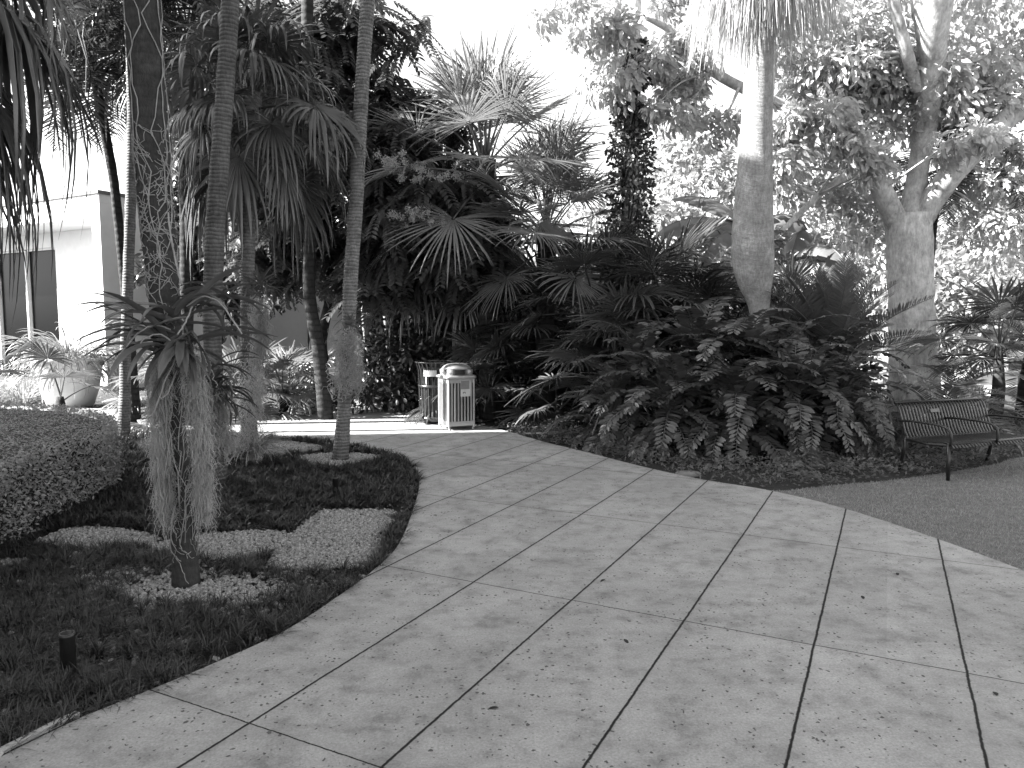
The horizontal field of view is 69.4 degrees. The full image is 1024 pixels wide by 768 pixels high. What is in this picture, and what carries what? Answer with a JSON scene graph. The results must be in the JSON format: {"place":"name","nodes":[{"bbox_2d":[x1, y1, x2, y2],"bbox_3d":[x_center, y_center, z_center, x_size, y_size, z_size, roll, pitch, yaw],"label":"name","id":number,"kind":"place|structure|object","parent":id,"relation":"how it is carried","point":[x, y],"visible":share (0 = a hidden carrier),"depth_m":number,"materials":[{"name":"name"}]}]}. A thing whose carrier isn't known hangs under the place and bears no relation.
{"place":"outdoors","nodes":[
{"label":"outdoors","id":0,"kind":"place"},
{"bbox_2d":[0,401,1023,767],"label":"path","id":1,"kind":"structure","parent":0,"point":[752,627],"depth_m":3.72,"materials":[{"name":"concrete"}]},
{"bbox_2d":[414,360,455,421],"bbox_3d":[-1.220,0.102,11.803,0.664,0.937,0.664,0,5,0],"label":"round bin","id":2,"kind":"object","parent":1,"relation":"on","point":[428,384],"visible":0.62,"depth_m":11.58,"materials":[{"name":"metal"}]},
{"bbox_2d":[436,363,476,430],"bbox_3d":[-0.844,0.178,11.214,0.496,0.987,0.496,-3,6,-27],"label":"litter bin","id":3,"kind":"object","parent":1,"relation":"on","point":[456,394],"visible":1,"depth_m":11.06,"materials":[{"name":"metal"}]},
{"bbox_2d":[0,334,1023,745],"bbox_3d":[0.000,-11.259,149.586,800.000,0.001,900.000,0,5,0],"label":"ground","id":4,"kind":"structure","parent":0,"point":[774,486],"depth_m":7.77,"materials":[{"name":"soil"}]},
{"bbox_2d":[0,378,44,406],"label":"strap leaf plant","id":5,"kind":"object","parent":4,"relation":"on","point":[17,398],"visible":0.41,"depth_m":14.70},
{"bbox_2d":[0,334,45,414],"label":"palmetto","id":6,"kind":"object","parent":4,"relation":"on","point":[16,352],"visible":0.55,"depth_m":9.22,"materials":[{"name":"black plant"}]},
{"bbox_2d":[0,711,79,756],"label":"path edging","id":7,"kind":"object","parent":4,"relation":"on","point":[23,738],"visible":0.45,"depth_m":2.94,"materials":[{"name":"concrete"}]},
{"bbox_2d":[0,0,110,333],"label":"fan palm","id":8,"kind":"object","parent":4,"relation":"on","point":[25,45],"visible":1,"depth_m":5.88,"materials":[{"name":"grey plant"}]},
{"bbox_2d":[0,401,127,543],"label":"clipped hedge","id":9,"kind":"object","parent":4,"relation":"on","point":[53,458],"visible":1,"depth_m":6.54,"materials":[{"name":"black plant"}]},
{"bbox_2d":[11,337,118,411],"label":"palmetto","id":10,"kind":"object","parent":4,"relation":"on","point":[81,374],"visible":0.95,"depth_m":12.06,"materials":[{"name":"black plant"}]},
{"bbox_2d":[58,630,76,673],"bbox_3d":[-2.084,1.285,3.474,0.069,0.240,0.069,0,5,0],"label":"garden light","id":11,"kind":"object","parent":4,"relation":"on","point":[67,644],"visible":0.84,"depth_m":3.45,"materials":[{"name":"black metal"}]},
{"bbox_2d":[30,357,105,407],"bbox_3d":[-8.486,-0.039,14.195,1.260,0.930,1.260,0,5,0],"label":"round planter","id":12,"kind":"object","parent":4,"relation":"on","point":[79,399],"visible":0.43,"depth_m":13.83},
{"bbox_2d":[0,317,137,404],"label":"arching grass plant","id":13,"kind":"object","parent":12,"relation":"in","point":[69,351],"visible":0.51,"depth_m":13.81,"materials":[{"name":"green plant"}]},
{"bbox_2d":[3,0,207,421],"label":"feather palm","id":14,"kind":"object","parent":4,"relation":"on","point":[107,147],"visible":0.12,"depth_m":11.94,"materials":[{"name":"black plant"}]},
{"bbox_2d":[0,190,230,389],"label":"white building","id":15,"kind":"structure","parent":4,"relation":"on","point":[84,267],"depth_m":19.95,"materials":[{"name":"paint"}]},
{"bbox_2d":[0,278,5,374],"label":"glass door","id":16,"kind":"structure","parent":15,"relation":"in","point":[2,351],"depth_m":22.20,"materials":[{"name":"black"}]},
{"bbox_2d":[0,250,34,376],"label":"glass door","id":17,"kind":"structure","parent":15,"relation":"in","point":[23,316],"depth_m":21.76,"materials":[{"name":"black"}]},
{"bbox_2d":[27,248,59,343],"bbox_3d":[-13.211,-1.992,21.021,1.500,3.645,0.150,3,6,29],"label":"glass door","id":18,"kind":"structure","parent":15,"relation":"in","point":[45,308],"depth_m":21.01,"materials":[{"name":"black"}]},
{"bbox_2d":[30,0,213,436],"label":"feather palm","id":19,"kind":"object","parent":4,"relation":"on","point":[124,410],"visible":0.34,"depth_m":10.34,"materials":[{"name":"grey plant"}]},
{"bbox_2d":[124,0,200,588],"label":"fan palm","id":20,"kind":"object","parent":4,"relation":"on","point":[146,60],"visible":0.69,"depth_m":4.38,"materials":[{"name":"grey plant"}]},
{"bbox_2d":[134,349,187,544],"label":"spanish moss","id":21,"kind":"object","parent":20,"relation":"hanging from","point":[158,441],"visible":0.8,"depth_m":4.43,"materials":[{"name":"plant"}]},
{"bbox_2d":[72,0,276,583],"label":"strap leaf orchid","id":22,"kind":"object","parent":20,"relation":"attached to","point":[169,349],"visible":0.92,"depth_m":4.35,"materials":[{"name":"plant"}]},
{"bbox_2d":[172,342,226,540],"bbox_3d":[-1.866,0.352,4.418,0.244,1.224,0.284,4,6,39],"label":"spanish moss","id":23,"kind":"object","parent":22,"relation":"hanging from","point":[206,482],"visible":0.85,"depth_m":4.40,"materials":[{"name":"plant"}]},
{"bbox_2d":[100,345,226,417],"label":"palmetto","id":24,"kind":"object","parent":4,"relation":"on","point":[141,371],"visible":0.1,"depth_m":12.48,"materials":[{"name":"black plant"}]},
{"bbox_2d":[63,0,274,419],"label":"fan palm","id":25,"kind":"object","parent":4,"relation":"on","point":[107,47],"visible":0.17,"depth_m":10.89,"materials":[{"name":"black plant"}]},
{"bbox_2d":[0,437,416,716],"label":"stone chips","id":26,"kind":"object","parent":4,"relation":"on","point":[345,525],"visible":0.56,"depth_m":5.46,"materials":[{"name":"gravel"}]},
{"bbox_2d":[133,167,291,353],"bbox_3d":[-7.150,-2.479,17.354,3.466,5.384,2.874,2,5,17],"label":"dark tree","id":27,"kind":"object","parent":4,"relation":"on","point":[197,275],"visible":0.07,"depth_m":17.13,"materials":[{"name":"black plant"}]},
{"bbox_2d":[0,426,426,753],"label":"mondo grass","id":28,"kind":"structure","parent":4,"relation":"on","point":[348,494],"depth_m":4.63,"materials":[{"name":"plant"}]},
{"bbox_2d":[202,0,239,486],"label":"fan palm","id":29,"kind":"object","parent":4,"relation":"on","point":[219,163],"visible":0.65,"depth_m":7.19,"materials":[{"name":"grey plant"}]},
{"bbox_2d":[189,381,239,468],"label":"spanish moss","id":30,"kind":"object","parent":29,"relation":"attached to","point":[225,432],"visible":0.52,"depth_m":7.30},
{"bbox_2d":[184,350,260,426],"bbox_3d":[-2.934,0.042,7.263,0.867,0.737,0.626,1,5,8],"label":"strap leaf orchid","id":31,"kind":"object","parent":29,"relation":"attached to","point":[229,387],"visible":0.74,"depth_m":7.24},
{"bbox_2d":[169,63,316,387],"bbox_3d":[-6.109,-3.603,16.709,3.525,7.718,2.963,-2,5,-19],"label":"dark tree","id":32,"kind":"object","parent":4,"relation":"on","point":[175,181],"depth_m":16.23,"materials":[{"name":"black plant"}]},
{"bbox_2d":[193,337,313,420],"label":"palmetto","id":33,"kind":"object","parent":4,"relation":"on","point":[237,355],"visible":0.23,"depth_m":12.46,"materials":[{"name":"black plant"}]},
{"bbox_2d":[227,423,300,466],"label":"spiky grass tuft","id":34,"kind":"object","parent":4,"relation":"on","point":[262,446],"visible":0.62,"depth_m":8.49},
{"bbox_2d":[163,0,369,466],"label":"fan palm","id":35,"kind":"object","parent":4,"relation":"on","point":[265,44],"visible":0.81,"depth_m":8.01,"materials":[{"name":"grey plant"}]},
{"bbox_2d":[232,356,270,463],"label":"spanish moss","id":36,"kind":"object","parent":35,"relation":"attached to","point":[256,397],"visible":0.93,"depth_m":8.32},
{"bbox_2d":[241,295,277,382],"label":"spanish moss","id":37,"kind":"object","parent":35,"relation":"hanging from","point":[257,318],"visible":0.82,"depth_m":8.29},
{"bbox_2d":[228,264,290,309],"bbox_3d":[-2.850,-1.087,8.351,0.672,0.557,0.638,0,5,0],"label":"strap leaf orchid","id":38,"kind":"object","parent":35,"relation":"attached to","point":[253,288],"visible":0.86,"depth_m":8.31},
{"bbox_2d":[230,241,309,380],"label":"wing","id":39,"kind":"structure","parent":4,"relation":"on","point":[291,325],"depth_m":20.45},
{"bbox_2d":[224,340,338,419],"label":"palmetto","id":40,"kind":"object","parent":4,"relation":"on","point":[294,359],"visible":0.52,"depth_m":12.64,"materials":[{"name":"black plant"}]},
{"bbox_2d":[265,343,357,408],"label":"palmetto","id":41,"kind":"object","parent":4,"relation":"on","point":[313,381],"visible":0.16,"depth_m":14.01,"materials":[{"name":"black plant"}]},
{"bbox_2d":[301,0,333,419],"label":"fan palm","id":42,"kind":"object","parent":4,"relation":"on","point":[324,403],"visible":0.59,"depth_m":12.06,"materials":[{"name":"black plant"}]},
{"bbox_2d":[290,355,356,394],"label":"dark shrub","id":43,"kind":"object","parent":4,"relation":"on","point":[307,380],"visible":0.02,"depth_m":15.79,"materials":[{"name":"black plant"}]},
{"bbox_2d":[308,281,341,353],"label":"wall","id":44,"kind":"structure","parent":4,"relation":"on","point":[336,317],"depth_m":20.43,"materials":[{"name":"grey paint"}]},
{"bbox_2d":[173,0,533,407],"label":"flowering tree","id":45,"kind":"object","parent":4,"relation":"on","point":[417,186],"visible":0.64,"depth_m":12.30,"materials":[{"name":"black plant"}]},
{"bbox_2d":[332,0,374,459],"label":"fan palm","id":46,"kind":"object","parent":4,"relation":"on","point":[341,444],"visible":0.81,"depth_m":8.51,"materials":[{"name":"grey plant"}]},
{"bbox_2d":[322,324,369,402],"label":"spanish moss","id":47,"kind":"object","parent":46,"relation":"attached to","point":[354,376],"visible":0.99,"depth_m":8.53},
{"bbox_2d":[331,310,369,334],"bbox_3d":[-1.839,-0.706,8.594,0.480,0.288,0.533,0,5,0],"label":"strap leaf orchid","id":48,"kind":"object","parent":46,"relation":"attached to","point":[353,320],"visible":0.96,"depth_m":8.54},
{"bbox_2d":[332,310,440,413],"bbox_3d":[-2.159,-0.323,13.227,2.174,2.002,1.538,0,5,0],"label":"dark shrub","id":49,"kind":"object","parent":4,"relation":"on","point":[406,384],"visible":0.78,"depth_m":12.94,"materials":[{"name":"black plant"}]},
{"bbox_2d":[356,300,441,346],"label":"dark tree","id":50,"kind":"object","parent":4,"relation":"on","point":[377,326],"visible":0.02,"depth_m":17.16,"materials":[{"name":"black plant"}]},
{"bbox_2d":[391,308,506,406],"bbox_3d":[-1.193,-0.535,13.654,2.327,2.130,1.520,0,5,0],"label":"dark shrub","id":51,"kind":"object","parent":4,"relation":"on","point":[432,345],"visible":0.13,"depth_m":13.52,"materials":[{"name":"black plant"}]},
{"bbox_2d":[374,143,532,362],"bbox_3d":[-1.018,-1.851,13.550,3.305,4.754,3.098,0,5,0],"label":"tree","id":52,"kind":"object","parent":4,"relation":"on","point":[430,303],"visible":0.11,"depth_m":12.72,"materials":[{"name":"black plant"}]},
{"bbox_2d":[344,23,612,419],"bbox_3d":[-0.404,-2.725,12.398,4.522,6.694,4.992,0,5,0],"label":"fan palm","id":53,"kind":"object","parent":4,"relation":"on","point":[471,94],"visible":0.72,"depth_m":11.58,"materials":[{"name":"black plant"}]},
{"bbox_2d":[402,321,557,425],"bbox_3d":[-0.558,-0.133,12.257,2.771,1.844,2.546,-3,6,-29],"label":"palmetto","id":54,"kind":"object","parent":4,"relation":"on","point":[489,408],"visible":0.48,"depth_m":11.95,"materials":[{"name":"black plant"}]},
{"bbox_2d":[427,276,577,413],"bbox_3d":[-0.230,-0.754,13.228,2.762,2.628,2.990,-2,5,-24],"label":"palmetto","id":55,"kind":"object","parent":4,"relation":"on","point":[504,312],"visible":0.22,"depth_m":12.38,"materials":[{"name":"black plant"}]},
{"bbox_2d":[467,302,560,413],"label":"dark shrub","id":56,"kind":"object","parent":4,"relation":"on","point":[509,376],"visible":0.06,"depth_m":13.15,"materials":[{"name":"black plant"}]},
{"bbox_2d":[454,330,586,431],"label":"palmetto","id":57,"kind":"object","parent":4,"relation":"on","point":[500,372],"visible":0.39,"depth_m":11.94,"materials":[{"name":"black plant"}]},
{"bbox_2d":[460,244,619,411],"bbox_3d":[0.556,-0.812,12.356,2.958,2.894,3.197,0,5,0],"label":"palmetto","id":58,"kind":"object","parent":4,"relation":"on","point":[585,350],"visible":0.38,"depth_m":11.65,"materials":[{"name":"black plant"}]},
{"bbox_2d":[427,94,655,422],"bbox_3d":[0.427,-2.012,12.193,3.562,5.309,4.169,-3,6,-34],"label":"fan palm","id":59,"kind":"object","parent":4,"relation":"on","point":[557,150],"visible":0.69,"depth_m":11.47,"materials":[{"name":"black plant"}]},
{"bbox_2d":[68,381,1021,447],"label":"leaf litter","id":60,"kind":"object","parent":4,"relation":"on","point":[478,420],"visible":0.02,"depth_m":12.35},
{"bbox_2d":[503,372,595,428],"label":"palmetto","id":61,"kind":"object","parent":4,"relation":"on","point":[558,406],"visible":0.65,"depth_m":11.36,"materials":[{"name":"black plant"}]},
{"bbox_2d":[509,299,607,412],"bbox_3d":[1.012,-0.430,13.375,2.419,2.509,1.566,0,5,0],"label":"dark shrub","id":62,"kind":"object","parent":4,"relation":"on","point":[568,329],"visible":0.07,"depth_m":13.14,"materials":[{"name":"black plant"}]},
{"bbox_2d":[500,243,648,367],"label":"dark tree","id":63,"kind":"object","parent":4,"relation":"on","point":[573,309],"visible":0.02,"depth_m":15.72,"materials":[{"name":"black plant"}]},
{"bbox_2d":[494,215,694,426],"bbox_3d":[1.453,-0.915,11.618,3.158,3.225,3.409,3,6,29],"label":"palmetto","id":64,"kind":"object","parent":4,"relation":"on","point":[586,255],"visible":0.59,"depth_m":10.92,"materials":[{"name":"black plant"}]},
{"bbox_2d":[505,274,693,434],"bbox_3d":[1.411,-0.382,10.643,3.080,2.334,3.037,0,5,0],"label":"palmetto","id":65,"kind":"object","parent":4,"relation":"on","point":[557,354],"visible":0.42,"depth_m":10.46,"materials":[{"name":"black plant"}]},
{"bbox_2d":[539,359,671,455],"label":"leathery cycad","id":66,"kind":"object","parent":4,"relation":"on","point":[615,431],"visible":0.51,"depth_m":9.59,"materials":[{"name":"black plant"}]},
{"bbox_2d":[619,0,640,422],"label":"palm trunk","id":67,"kind":"object","parent":4,"relation":"on","point":[637,3],"visible":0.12,"depth_m":11.56,"materials":[{"name":"grey plant"}]},
{"bbox_2d":[598,36,661,393],"bbox_3d":[1.818,-2.325,11.707,1.166,6.083,1.260,0,5,0],"label":"climbing vine","id":68,"kind":"object","parent":67,"relation":"attached to","point":[645,183],"visible":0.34,"depth_m":11.51,"materials":[{"name":"black plant"}]},
{"bbox_2d":[569,317,708,452],"bbox_3d":[1.700,0.072,9.957,1.887,1.942,1.939,0,5,0],"label":"leathery cycad","id":69,"kind":"object","parent":4,"relation":"on","point":[648,346],"visible":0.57,"depth_m":9.59,"materials":[{"name":"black plant"}]},
{"bbox_2d":[554,187,732,312],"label":"background tree","id":70,"kind":"object","parent":4,"relation":"on","point":[677,211],"visible":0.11,"depth_m":23.02,"materials":[{"name":"white plant"}]},
{"bbox_2d":[601,271,695,389],"bbox_3d":[2.349,-0.623,12.549,1.946,2.870,1.839,0,5,0],"label":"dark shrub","id":71,"kind":"object","parent":4,"relation":"on","point":[659,277],"visible":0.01,"depth_m":12.36,"materials":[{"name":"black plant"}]},
{"bbox_2d":[552,212,746,418],"bbox_3d":[2.347,-0.941,11.484,3.099,3.300,3.235,3,6,32],"label":"palmetto","id":72,"kind":"object","parent":4,"relation":"on","point":[684,251],"visible":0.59,"depth_m":10.83,"materials":[{"name":"black plant"}]},
{"bbox_2d":[593,351,734,465],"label":"leathery cycad","id":73,"kind":"object","parent":4,"relation":"on","point":[668,382],"visible":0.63,"depth_m":8.87,"materials":[{"name":"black plant"}]},
{"bbox_2d":[675,470,699,476],"bbox_3d":[1.903,0.963,7.967,0.271,0.048,0.156,0,5,0],"label":"flat stone","id":74,"kind":"object","parent":4,"relation":"on","point":[688,474],"visible":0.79,"depth_m":7.91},
{"bbox_2d":[593,258,786,365],"bbox_3d":[3.049,-0.591,11.448,3.090,2.609,2.933,-3,6,-32],"label":"palmetto","id":75,"kind":"object","parent":4,"relation":"on","point":[705,289],"visible":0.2,"depth_m":11.12,"materials":[{"name":"black plant"}]},
{"bbox_2d":[607,296,791,446],"bbox_3d":[2.453,-0.089,9.989,2.362,2.218,2.286,0,5,0],"label":"leathery cycad","id":76,"kind":"object","parent":4,"relation":"on","point":[697,318],"visible":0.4,"depth_m":9.55,"materials":[{"name":"black plant"}]},
{"bbox_2d":[641,121,803,313],"bbox_3d":[6.976,-4.779,25.433,6.890,8.581,4.450,0,5,0],"label":"background tree","id":77,"kind":"object","parent":4,"relation":"on","point":[726,193],"visible":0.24,"depth_m":24.79,"materials":[{"name":"white plant"}]},
{"bbox_2d":[650,196,808,316],"bbox_3d":[3.655,-1.285,12.424,2.661,3.823,1.820,1,5,13],"label":"banana plant","id":78,"kind":"object","parent":4,"relation":"on","point":[722,241],"visible":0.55,"depth_m":12.26,"materials":[{"name":"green plant"}]},
{"bbox_2d":[646,350,835,469],"bbox_3d":[2.736,0.501,9.006,2.104,1.839,1.848,5,7,44],"label":"leathery cycad","id":79,"kind":"object","parent":4,"relation":"on","point":[731,433],"visible":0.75,"depth_m":8.55,"materials":[{"name":"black plant"}]},
{"bbox_2d":[664,307,820,451],"bbox_3d":[2.936,-0.017,9.614,2.011,1.924,2.144,2,5,20],"label":"leathery cycad","id":80,"kind":"object","parent":4,"relation":"on","point":[747,329],"visible":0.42,"depth_m":9.22,"materials":[{"name":"black plant"}]},
{"bbox_2d":[493,415,1023,486],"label":"ground cover","id":81,"kind":"object","parent":4,"relation":"on","point":[846,463],"visible":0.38,"depth_m":8.44,"materials":[{"name":"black plant"}]},
{"bbox_2d":[681,0,845,428],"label":"skirted palm","id":82,"kind":"object","parent":4,"relation":"on","point":[756,22],"visible":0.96,"depth_m":9.90,"materials":[{"name":"grey plant"}]},
{"bbox_2d":[513,0,1023,419],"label":"forked tree","id":83,"kind":"object","parent":4,"relation":"on","point":[826,113],"visible":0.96,"depth_m":11.55,"materials":[{"name":"grey plant"}]},
{"bbox_2d":[706,314,877,451],"bbox_3d":[3.538,0.064,9.811,2.228,1.971,2.302,0,5,0],"label":"leathery cycad","id":84,"kind":"object","parent":4,"relation":"on","point":[800,328],"visible":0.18,"depth_m":9.29,"materials":[{"name":"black plant"}]},
{"bbox_2d":[707,254,885,358],"bbox_3d":[4.348,-0.658,11.723,2.750,2.694,2.832,2,5,21],"label":"palmetto","id":85,"kind":"object","parent":4,"relation":"on","point":[783,278],"visible":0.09,"depth_m":11.29,"materials":[{"name":"black plant"}]},
{"bbox_2d":[707,336,894,469],"bbox_3d":[3.322,0.390,9.018,1.994,1.913,2.179,0,5,0],"label":"leathery cycad","id":86,"kind":"object","parent":4,"relation":"on","point":[802,418],"visible":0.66,"depth_m":8.60,"materials":[{"name":"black plant"}]},
{"bbox_2d":[733,230,872,288],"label":"banana plant","id":87,"kind":"object","parent":4,"relation":"on","point":[827,255],"visible":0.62,"depth_m":11.82,"materials":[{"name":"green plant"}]},
{"bbox_2d":[716,263,891,352],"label":"upright cycad","id":88,"kind":"object","parent":4,"relation":"on","point":[784,314],"visible":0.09,"depth_m":10.82,"materials":[{"name":"black plant"}]},
{"bbox_2d":[770,313,888,402],"bbox_3d":[4.957,-0.527,12.458,2.532,2.500,1.682,0,5,0],"label":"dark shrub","id":89,"kind":"object","parent":4,"relation":"on","point":[870,365],"visible":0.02,"depth_m":12.17,"materials":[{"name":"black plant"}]},
{"bbox_2d":[652,356,1019,407],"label":"block wall","id":90,"kind":"structure","parent":4,"relation":"on","point":[988,378],"depth_m":14.65,"materials":[{"name":"white paint"}]},
{"bbox_2d":[766,316,906,450],"bbox_3d":[4.065,0.090,9.805,1.996,2.012,2.128,0,5,0],"label":"leathery cycad","id":91,"kind":"object","parent":4,"relation":"on","point":[833,380],"visible":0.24,"depth_m":9.29,"materials":[{"name":"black plant"}]},
{"bbox_2d":[780,314,909,445],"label":"leathery cycad","id":92,"kind":"object","parent":4,"relation":"on","point":[847,341],"visible":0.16,"depth_m":9.86,"materials":[{"name":"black plant"}]},
{"bbox_2d":[765,248,941,350],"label":"upright cycad","id":93,"kind":"object","parent":4,"relation":"on","point":[848,304],"visible":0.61,"depth_m":10.21,"materials":[{"name":"black plant"}]},
{"bbox_2d":[775,340,931,463],"bbox_3d":[4.102,0.405,9.339,1.886,1.899,2.066,0,5,0],"label":"leathery cycad","id":94,"kind":"object","parent":4,"relation":"on","point":[845,380],"visible":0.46,"depth_m":8.88,"materials":[{"name":"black plant"}]},
{"bbox_2d":[774,157,938,321],"bbox_3d":[11.412,-4.686,26.433,7.182,8.208,4.765,0,5,0],"label":"background tree","id":95,"kind":"object","parent":4,"relation":"on","point":[819,238],"visible":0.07,"depth_m":25.73,"materials":[{"name":"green plant"}]},
{"bbox_2d":[810,202,981,355],"bbox_3d":[15.102,-4.314,29.767,6.687,6.912,4.525,0,5,0],"label":"background tree","id":96,"kind":"object","parent":4,"relation":"on","point":[941,237],"visible":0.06,"depth_m":28.92,"materials":[{"name":"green plant"}]},
{"bbox_2d":[860,84,1023,259],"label":"tree","id":97,"kind":"object","parent":4,"relation":"on","point":[931,174],"visible":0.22,"depth_m":12.12,"materials":[{"name":"grey plant"}]},
{"bbox_2d":[861,377,1023,460],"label":"arching cycad","id":98,"kind":"object","parent":4,"relation":"on","point":[945,387],"visible":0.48,"depth_m":9.58,"materials":[{"name":"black plant"}]},
{"bbox_2d":[863,240,1023,359],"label":"background tree","id":99,"kind":"object","parent":4,"relation":"on","point":[949,274],"visible":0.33,"depth_m":18.81,"materials":[{"name":"grey plant"}]},
{"bbox_2d":[872,358,1023,445],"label":"arching cycad","id":100,"kind":"object","parent":4,"relation":"on","point":[947,372],"visible":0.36,"depth_m":10.71,"materials":[{"name":"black plant"}]},
{"bbox_2d":[891,274,1023,422],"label":"palmetto","id":101,"kind":"object","parent":4,"relation":"on","point":[997,358],"visible":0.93,"depth_m":11.49,"materials":[{"name":"black plant"}]},
{"bbox_2d":[935,198,1023,350],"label":"background tree","id":102,"kind":"object","parent":4,"relation":"on","point":[960,241],"visible":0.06,"depth_m":26.08,"materials":[{"name":"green plant"}]},
{"bbox_2d":[937,308,1023,420],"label":"arching cycad","id":103,"kind":"object","parent":4,"relation":"on","point":[1020,389],"visible":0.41,"depth_m":12.29,"materials":[{"name":"black plant"}]},
{"bbox_2d":[977,199,1023,333],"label":"background tree","id":104,"kind":"object","parent":4,"relation":"on","point":[1012,271],"visible":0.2,"depth_m":23.65,"materials":[{"name":"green plant"}]},
{"bbox_2d":[0,0,1023,311],"label":"sky","id":105,"kind":"structure","parent":0,"point":[470,17],"materials":[{"name":"white"}]},
{"bbox_2d":[765,457,1023,569],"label":"lawn","id":106,"kind":"structure","parent":0,"point":[951,506],"depth_m":6.69,"materials":[{"name":"plant"}]},
{"bbox_2d":[894,397,1023,480],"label":"park bench","id":107,"kind":"object","parent":106,"relation":"on","point":[990,438],"visible":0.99,"depth_m":8.27,"materials":[{"name":"black metal"}]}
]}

